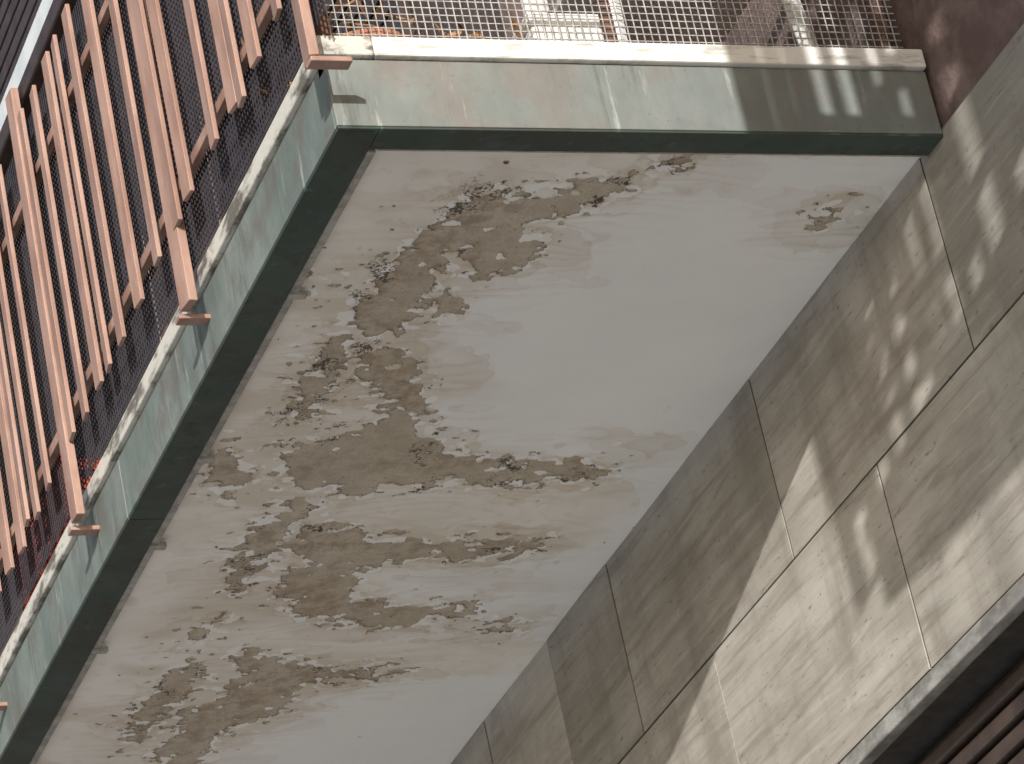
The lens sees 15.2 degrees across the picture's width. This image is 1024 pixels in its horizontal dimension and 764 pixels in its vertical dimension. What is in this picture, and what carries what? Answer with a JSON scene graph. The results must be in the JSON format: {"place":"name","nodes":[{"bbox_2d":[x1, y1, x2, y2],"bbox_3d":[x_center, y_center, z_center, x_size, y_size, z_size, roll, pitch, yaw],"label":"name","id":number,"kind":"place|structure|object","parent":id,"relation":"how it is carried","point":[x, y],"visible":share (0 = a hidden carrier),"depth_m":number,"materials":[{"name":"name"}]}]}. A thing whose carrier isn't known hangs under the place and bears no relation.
{"place":"outdoors","nodes":[
{"label":"outdoors","id":0,"kind":"place"},
{"bbox_2d":[0,0,41,103],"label":"window shutter","id":1,"kind":"object","parent":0,"point":[17,17],"depth_m":14.33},
{"bbox_2d":[13,453,100,610],"bbox_3d":[-1.005,0.428,9.501,0.315,0.320,0.500,-1,-29,-22],"label":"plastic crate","id":2,"kind":"object","parent":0,"point":[57,542],"visible":0.06,"depth_m":9.41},
{"bbox_2d":[29,281,155,546],"bbox_3d":[-1.290,1.027,13.032,0.030,2.295,1.800,-1,-29,-22],"label":"window shutter","id":3,"kind":"object","parent":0,"point":[127,403],"depth_m":13.10,"materials":[{"name":"grey metal"}]},
{"bbox_2d":[211,0,392,218],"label":"window shutter","id":4,"kind":"object","parent":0,"point":[362,16],"depth_m":11.51,"materials":[{"name":"grey metal"}]},
{"bbox_2d":[0,35,942,763],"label":"balcony","id":5,"kind":"structure","parent":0,"point":[432,399],"depth_m":8.28,"materials":[{"name":"grey paint"}]},
{"bbox_2d":[0,0,902,710],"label":"balcony railing","id":6,"kind":"object","parent":5,"relation":"on","point":[44,80],"visible":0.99,"depth_m":8.51,"materials":[{"name":"metal"}]},
{"bbox_2d":[241,0,445,93],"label":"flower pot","id":7,"kind":"object","parent":6,"relation":"on","point":[373,31],"visible":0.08,"depth_m":7.62,"materials":[{"name":"ceramic"}]},
{"bbox_2d":[444,15,520,39],"bbox_3d":[-0.070,-0.623,7.698,0.318,0.229,0.209,-1,-29,-22],"label":"plant","id":8,"kind":"object","parent":6,"relation":"on","point":[479,34],"visible":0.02,"depth_m":7.72,"materials":[{"name":"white plant"}]},
{"bbox_2d":[520,0,818,46],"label":"plastic chair","id":9,"kind":"object","parent":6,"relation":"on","point":[680,18],"visible":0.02,"depth_m":8.28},
{"bbox_2d":[511,13,604,41],"bbox_3d":[0.072,-0.565,7.908,0.180,0.225,0.370,-1,-29,-22],"label":"storage box","id":10,"kind":"object","parent":5,"relation":"on","point":[555,28],"visible":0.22,"depth_m":7.80,"materials":[{"name":"white plastic"}]},
{"bbox_2d":[872,611,1023,763],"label":"wall backing","id":11,"kind":"object","parent":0,"point":[994,663],"depth_m":7.85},
{"bbox_2d":[0,0,506,656],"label":"wall","id":12,"kind":"structure","parent":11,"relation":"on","point":[458,12],"depth_m":12.70,"materials":[{"name":"paint"}]},
{"bbox_2d":[0,0,80,185],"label":"string course","id":13,"kind":"object","parent":12,"relation":"attached to","point":[31,40],"depth_m":13.91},
{"bbox_2d":[19,235,168,529],"bbox_3d":[-1.294,1.025,13.031,0.041,2.400,1.920,-1,-29,-22],"label":"window frame","id":14,"kind":"object","parent":12,"relation":"attached to","point":[162,335],"visible":0.09,"depth_m":12.67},
{"bbox_2d":[195,1,415,233],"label":"window frame","id":15,"kind":"object","parent":12,"relation":"attached to","point":[401,11],"visible":0.1,"depth_m":10.52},
{"bbox_2d":[451,23,1023,763],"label":"stone cladding","id":16,"kind":"structure","parent":11,"relation":"attached to","point":[819,657],"depth_m":8.16,"materials":[{"name":"stone"}]},
{"bbox_2d":[484,159,1023,763],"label":"joint mortar","id":17,"kind":"object","parent":16,"relation":"attached to","point":[842,503],"depth_m":7.99,"materials":[{"name":"grey concrete"}]},
{"bbox_2d":[499,0,1023,128],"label":"wall","id":18,"kind":"structure","parent":11,"relation":"on","point":[961,44],"depth_m":7.75,"materials":[{"name":"brown paint"}]},
{"bbox_2d":[871,610,1023,763],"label":"lintel","id":19,"kind":"structure","parent":11,"relation":"attached to","point":[944,689],"depth_m":7.82,"materials":[{"name":"paint"}]},
{"bbox_2d":[840,575,1023,763],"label":"lintel edge","id":20,"kind":"object","parent":19,"relation":"on","point":[984,632],"depth_m":7.75,"materials":[{"name":"concrete"}]},
{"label":"piers","id":21,"kind":"object","parent":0,"visible":0},
{"bbox_2d":[916,658,1023,763],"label":"shutter back","id":22,"kind":"object","parent":21,"relation":"attached to","point":[986,725],"depth_m":7.86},
{"bbox_2d":[920,662,1023,763],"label":"roller shutter","id":23,"kind":"object","parent":22,"relation":"attached to","point":[1000,697],"depth_m":7.78,"materials":[{"name":"brown metal"}]}
]}

